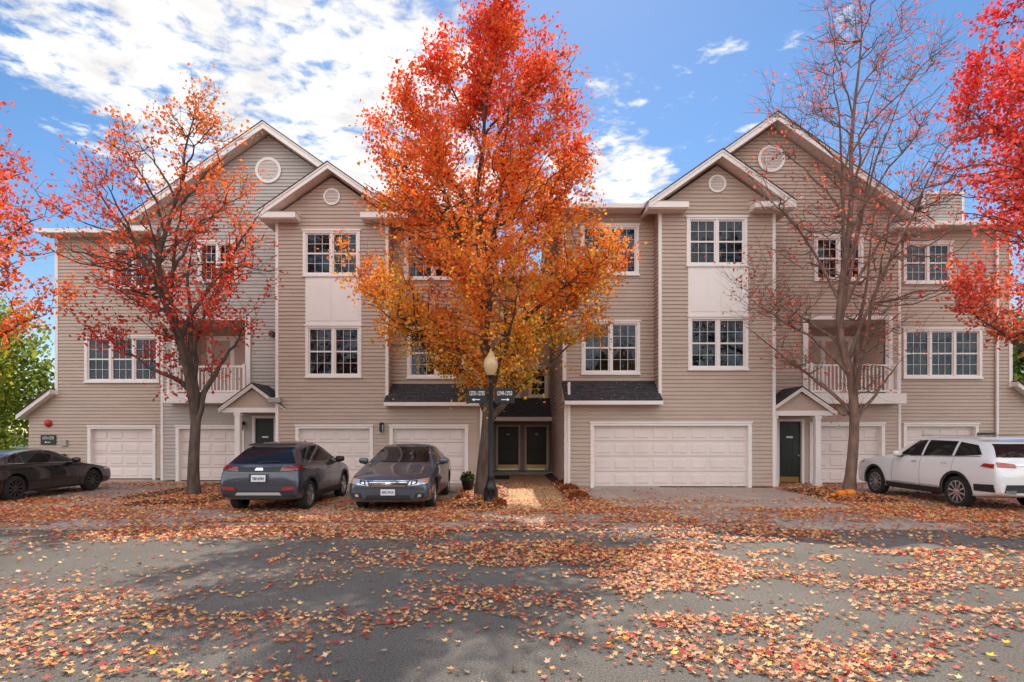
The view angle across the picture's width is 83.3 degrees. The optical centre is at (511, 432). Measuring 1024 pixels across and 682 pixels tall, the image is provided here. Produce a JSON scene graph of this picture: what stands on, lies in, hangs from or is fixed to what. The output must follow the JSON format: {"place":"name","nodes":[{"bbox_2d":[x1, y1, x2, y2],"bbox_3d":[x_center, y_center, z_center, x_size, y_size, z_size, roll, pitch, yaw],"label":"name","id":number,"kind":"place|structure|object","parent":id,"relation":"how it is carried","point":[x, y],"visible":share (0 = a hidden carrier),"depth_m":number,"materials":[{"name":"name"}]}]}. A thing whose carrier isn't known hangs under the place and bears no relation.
{"place":"outdoors","nodes":[
{"label":"outdoors","id":0,"kind":"place"},
{"bbox_2d":[1,436,545,478],"bbox_3d":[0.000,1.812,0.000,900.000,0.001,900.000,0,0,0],"label":"ground","id":1,"kind":"structure","parent":0,"point":[501,476],"depth_m":28.40,"materials":[{"name":"brown"}]},
{"bbox_2d":[0,293,54,448],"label":"background trees","id":2,"kind":"object","parent":1,"relation":"on","point":[14,383],"visible":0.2,"depth_m":26.12,"materials":[{"name":"green plant"}]},
{"bbox_2d":[0,101,94,354],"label":"maple tree","id":3,"kind":"object","parent":1,"relation":"on","point":[5,331],"visible":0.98,"depth_m":14.72,"materials":[{"name":"red plant"}]},
{"bbox_2d":[31,63,291,495],"bbox_3d":[-9.246,-3.983,15.465,6.038,11.655,5.326,0,0,0],"label":"maple tree","id":4,"kind":"object","parent":1,"relation":"on","point":[164,289],"visible":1,"depth_m":15.01,"materials":[{"name":"red plant"}]},
{"bbox_2d":[28,136,489,482],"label":"siding walls","id":5,"kind":"structure","parent":1,"relation":"on","point":[74,407],"depth_m":20.58,"materials":[{"name":"plastic"}]},
{"bbox_2d":[44,420,51,426],"bbox_3d":[-17.222,-0.354,21.320,0.280,0.280,0.080,0,0,0],"label":"fire alarm bell","id":6,"kind":"object","parent":5,"relation":"attached to","point":[47,423],"visible":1,"depth_m":21.30,"materials":[{"name":"red metal"}]},
{"bbox_2d":[41,435,55,444],"bbox_3d":[-17.217,0.260,21.363,0.560,0.360,0.035,0,0,0],"label":"address sign","id":7,"kind":"object","parent":5,"relation":"attached to","point":[48,439],"visible":1,"depth_m":21.35,"materials":[{"name":"black metal"}]},
{"bbox_2d":[60,440,67,455],"bbox_3d":[-16.627,0.598,21.315,0.223,0.676,0.130,0,0,0],"label":"utility box","id":8,"kind":"object","parent":5,"relation":"attached to","point":[63,442],"visible":0.63,"depth_m":21.30,"materials":[{"name":"grey metal"}]},
{"bbox_2d":[14,120,496,484],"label":"roof","id":9,"kind":"structure","parent":5,"relation":"on","point":[319,174],"depth_m":19.80,"materials":[{"name":"grey"}]},
{"bbox_2d":[179,157,339,457],"bbox_3d":[-8.896,-4.053,20.695,6.286,11.586,2.910,0,0,0],"label":"entry and details","id":10,"kind":"object","parent":5,"relation":"attached to","point":[251,397],"visible":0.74,"depth_m":20.56,"materials":[{"name":"white paint"}]},
{"bbox_2d":[34,211,497,479],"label":"trim","id":11,"kind":"structure","parent":5,"relation":"attached to","point":[327,301],"depth_m":19.27,"materials":[{"name":"white paint"}]},
{"bbox_2d":[268,330,274,336],"bbox_3d":[-8.553,-3.529,20.505,0.220,0.220,0.130,0,0,0],"label":"exhaust vent","id":12,"kind":"object","parent":5,"relation":"attached to","point":[272,334],"visible":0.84,"depth_m":20.45,"materials":[{"name":"black metal"}]},
{"bbox_2d":[83,229,465,392],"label":"windows","id":13,"kind":"structure","parent":5,"relation":"attached to","point":[333,350],"depth_m":19.91,"materials":[{"name":"white paint"}]},
{"bbox_2d":[267,397,281,402],"bbox_3d":[-7.909,-1.091,19.185,0.430,0.168,0.170,0,0,0],"label":"gutter","id":14,"kind":"object","parent":5,"relation":"attached to","point":[274,399],"visible":1,"depth_m":19.10,"materials":[{"name":"white metal"}]},
{"bbox_2d":[86,425,468,483],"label":"garage doors","id":15,"kind":"structure","parent":5,"relation":"attached to","point":[124,451],"depth_m":20.71,"materials":[{"name":"white paint"}]},
{"bbox_2d":[379,422,383,432],"bbox_3d":[-4.338,-0.168,19.140,0.180,0.360,0.260,0,0,0],"label":"wall lantern","id":16,"kind":"object","parent":5,"relation":"attached to","point":[381,425],"depth_m":19.06,"materials":[{"name":"black metal"}]},
{"bbox_2d":[480,408,481,435],"bbox_3d":[-1.032,0.095,19.117,0.080,3.290,0.295,0,0,0],"label":"downspout","id":17,"kind":"object","parent":5,"relation":"attached to","point":[480,420],"visible":0.04,"depth_m":19.20,"materials":[{"name":"white paint"}]},
{"bbox_2d":[316,0,646,494],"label":"maple tree","id":18,"kind":"object","parent":1,"relation":"on","point":[501,26],"visible":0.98,"depth_m":14.64,"materials":[{"name":"orange plant"}]},
{"bbox_2d":[0,523,1023,529],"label":"kerb","id":19,"kind":"structure","parent":1,"relation":"on","point":[886,526],"depth_m":10.85,"materials":[{"name":"concrete"}]},
{"bbox_2d":[490,273,551,474],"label":"stairwell building","id":20,"kind":"structure","parent":1,"relation":"on","point":[521,434],"depth_m":25.59,"materials":[{"name":"plastic"}]},
{"bbox_2d":[549,128,1023,485],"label":"siding walls","id":21,"kind":"structure","parent":1,"relation":"on","point":[687,395],"depth_m":18.90,"materials":[{"name":"plastic"}]},
{"bbox_2d":[568,382,569,483],"bbox_3d":[1.801,0.070,18.067,0.080,3.340,0.295,0,0,0],"label":"downspout","id":22,"kind":"object","parent":21,"relation":"attached to","point":[568,436],"visible":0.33,"depth_m":18.15,"materials":[{"name":"white paint"}]},
{"bbox_2d":[389,111,1023,487],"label":"roof","id":23,"kind":"structure","parent":21,"relation":"on","point":[724,158],"depth_m":18.45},
{"bbox_2d":[907,191,966,219],"bbox_3d":[17.380,-8.326,23.800,1.774,3.053,1.360,0,0,0],"label":"chimney","id":24,"kind":"object","parent":23,"relation":"on","point":[941,216],"visible":0.16,"depth_m":23.18,"materials":[{"name":"plastic"}]},
{"bbox_2d":[580,215,983,392],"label":"windows","id":25,"kind":"structure","parent":21,"relation":"attached to","point":[714,344],"depth_m":18.94,"materials":[{"name":"white paint"}]},
{"bbox_2d":[543,200,1023,485],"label":"trim","id":26,"kind":"structure","parent":21,"relation":"attached to","point":[706,294],"depth_m":18.21,"materials":[{"name":"white paint"}]},
{"bbox_2d":[590,421,979,487],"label":"garage doors","id":27,"kind":"structure","parent":21,"relation":"attached to","point":[677,453],"depth_m":18.38,"materials":[{"name":"white paint"}]},
{"bbox_2d":[708,145,884,486],"bbox_3d":[9.521,-4.021,19.670,6.604,11.523,2.960,0,0,0],"label":"entry and details","id":28,"kind":"object","parent":21,"relation":"attached to","point":[799,401],"visible":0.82,"depth_m":19.65,"materials":[{"name":"white paint"}]},
{"bbox_2d":[977,433,994,436],"bbox_3d":[16.775,0.142,20.352,0.620,0.300,0.035,0,0,0],"label":"address sign","id":29,"kind":"object","parent":21,"relation":"attached to","point":[986,434],"visible":0.24,"depth_m":20.34,"materials":[{"name":"black metal"}]},
{"bbox_2d":[995,232,998,436],"bbox_3d":[17.145,-2.680,20.218,0.080,8.840,0.295,0,0,0],"label":"downspout","id":30,"kind":"object","parent":21,"relation":"attached to","point":[997,377],"visible":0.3,"depth_m":20.30,"materials":[{"name":"white paint"}]},
{"bbox_2d":[704,0,1008,490],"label":"maple tree","id":31,"kind":"object","parent":1,"relation":"on","point":[851,370],"visible":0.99,"depth_m":15.95,"materials":[{"name":"red plant"}]},
{"bbox_2d":[911,0,1023,357],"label":"maple tree","id":32,"kind":"object","parent":1,"relation":"on","point":[1013,73],"visible":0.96,"depth_m":14.57,"materials":[{"name":"red plant"}]},
{"bbox_2d":[1013,306,1023,382],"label":"background trees","id":33,"kind":"object","parent":1,"relation":"on","point":[1018,365],"visible":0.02,"depth_m":27.02,"materials":[{"name":"green plant"}]},
{"bbox_2d":[0,530,1023,681],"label":"road","id":34,"kind":"structure","parent":0,"point":[489,654],"depth_m":5.86,"materials":[{"name":"grey asphalt"}]},
{"bbox_2d":[0,479,1023,681],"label":"fallen leaves","id":35,"kind":"object","parent":34,"relation":"on","point":[660,554],"visible":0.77,"depth_m":8.42,"materials":[{"name":"orange plant"}]},
{"bbox_2d":[148,541,1008,655],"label":"yellow fallen leaves","id":36,"kind":"object","parent":34,"relation":"on","point":[673,652],"visible":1,"depth_m":4.88,"materials":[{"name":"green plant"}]},
{"bbox_2d":[0,479,1023,513],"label":"driveway","id":37,"kind":"structure","parent":0,"point":[727,493],"depth_m":15.24,"materials":[{"name":"concrete"}]},
{"bbox_2d":[0,448,110,500],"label":"parked car","id":38,"kind":"object","parent":37,"relation":"on","point":[23,471],"visible":1,"depth_m":15.46,"materials":[{"name":"black paint"}]},
{"bbox_2d":[117,483,219,498],"bbox_3d":[-10.003,1.720,17.496,1.252,0.070,5.032,0,0,0],"label":"mulch bed","id":39,"kind":"object","parent":37,"relation":"on","point":[165,491],"visible":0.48,"depth_m":16.41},
{"bbox_2d":[120,488,224,505],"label":"fallen leaves","id":40,"kind":"object","parent":37,"relation":"on","point":[166,501],"visible":0.15,"depth_m":13.99,"materials":[{"name":"orange plant"}]},
{"bbox_2d":[220,440,348,508],"bbox_3d":[-5.440,0.951,14.413,2.150,1.577,4.205,0,0,0],"label":"parked car","id":41,"kind":"object","parent":37,"relation":"on","point":[303,473],"visible":1,"depth_m":12.63,"materials":[{"name":"grey paint"}]},
{"bbox_2d":[350,443,450,507],"bbox_3d":[-2.680,1.009,14.893,2.230,1.462,4.988,0,0,0],"label":"parked car","id":42,"kind":"object","parent":37,"relation":"on","point":[410,472],"visible":0.99,"depth_m":13.07,"materials":[{"name":"grey paint"}]},
{"bbox_2d":[449,485,506,509],"bbox_3d":[-0.818,1.700,15.752,1.514,0.110,5.723,0,0,0],"label":"mulch bed","id":43,"kind":"object","parent":37,"relation":"on","point":[476,505],"visible":0.18,"depth_m":13.25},
{"bbox_2d":[455,492,472,498],"bbox_3d":[-1.209,1.627,14.599,0.498,0.224,0.504,0,0,0],"label":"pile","id":44,"kind":"object","parent":43,"relation":"on","point":[466,495],"visible":0.65,"depth_m":14.52,"materials":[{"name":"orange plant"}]},
{"bbox_2d":[460,471,475,490],"bbox_3d":[-1.261,1.379,16.605,0.482,0.581,0.507,0,0,0],"label":"potted plant","id":45,"kind":"object","parent":43,"relation":"on","point":[467,479],"visible":0.98,"depth_m":16.48,"materials":[{"name":"green ceramic"}]},
{"bbox_2d":[469,349,514,502],"bbox_3d":[-0.480,-0.150,13.800,1.100,3.740,0.380,0,0,0],"label":"street lamp","id":46,"kind":"object","parent":43,"relation":"on","point":[490,365],"visible":0.94,"depth_m":13.75,"materials":[{"name":"black metal"}]},
{"bbox_2d":[467,389,486,402],"bbox_3d":[-0.840,-0.880,13.793,0.480,0.340,0.035,0,0,0],"label":"address sign","id":47,"kind":"object","parent":46,"relation":"attached to","point":[476,395],"visible":1,"depth_m":13.78,"materials":[{"name":"black metal"}]},
{"bbox_2d":[494,389,514,402],"bbox_3d":[-0.180,-0.880,13.793,0.480,0.340,0.035,0,0,0],"label":"address sign","id":48,"kind":"object","parent":46,"relation":"attached to","point":[504,395],"visible":1,"depth_m":13.78,"materials":[{"name":"black metal"}]},
{"bbox_2d":[487,497,507,505],"bbox_3d":[-0.349,1.617,13.603,0.523,0.236,0.500,0,0,0],"label":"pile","id":49,"kind":"object","parent":43,"relation":"on","point":[499,501],"visible":0.82,"depth_m":13.50,"materials":[{"name":"brown plant"}]},
{"bbox_2d":[545,473,590,501],"bbox_3d":[1.749,1.701,19.861,0.864,0.108,10.744,0,0,0],"label":"mulch bed","id":50,"kind":"object","parent":37,"relation":"on","point":[551,477],"visible":0.18,"depth_m":20.52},
{"bbox_2d":[559,483,579,490],"bbox_3d":[1.693,1.600,16.990,0.604,0.261,0.619,0,0,0],"label":"shrub","id":51,"kind":"object","parent":50,"relation":"on","point":[566,486],"visible":0.82,"depth_m":16.91,"materials":[{"name":"brown plant"}]},
{"bbox_2d":[568,490,590,498],"bbox_3d":[1.749,1.606,14.992,0.592,0.263,0.600,0,0,26],"label":"shrub","id":52,"kind":"object","parent":50,"relation":"on","point":[574,493],"visible":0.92,"depth_m":14.88,"materials":[{"name":"brown plant"}]},
{"bbox_2d":[785,487,903,502],"bbox_3d":[9.077,1.701,16.048,1.800,0.108,3.733,0,0,0],"label":"mulch bed","id":53,"kind":"object","parent":37,"relation":"on","point":[810,494],"visible":0.36,"depth_m":15.27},
{"bbox_2d":[836,488,845,495],"bbox_3d":[8.573,1.540,15.000,0.245,0.225,0.247,0,0,0],"label":"pumpkin","id":54,"kind":"object","parent":53,"relation":"on","point":[840,492],"visible":0.9,"depth_m":14.92,"materials":[{"name":"orange"}]},
{"bbox_2d":[845,487,855,495],"bbox_3d":[8.808,1.526,15.000,0.274,0.249,0.276,0,0,0],"label":"pumpkin","id":55,"kind":"object","parent":53,"relation":"on","point":[850,492],"visible":0.84,"depth_m":14.90,"materials":[{"name":"orange"}]},
{"bbox_2d":[858,435,1023,506],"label":"parked car","id":56,"kind":"object","parent":37,"relation":"on","point":[962,470],"visible":1,"depth_m":13.54,"materials":[{"name":"white paint"}]},
{"bbox_2d":[0,514,1023,522],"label":"sidewalk","id":57,"kind":"structure","parent":0,"point":[594,516],"depth_m":11.58,"materials":[{"name":"concrete"}]},
{"bbox_2d":[0,0,1023,434],"label":"sky","id":58,"kind":"structure","parent":0,"point":[672,79],"materials":[{"name":"blue"}]},
{"bbox_2d":[507,474,573,512],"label":"stone path","id":59,"kind":"structure","parent":0,"point":[542,480],"depth_m":16.73,"materials":[{"name":"beige stone"}]}
]}

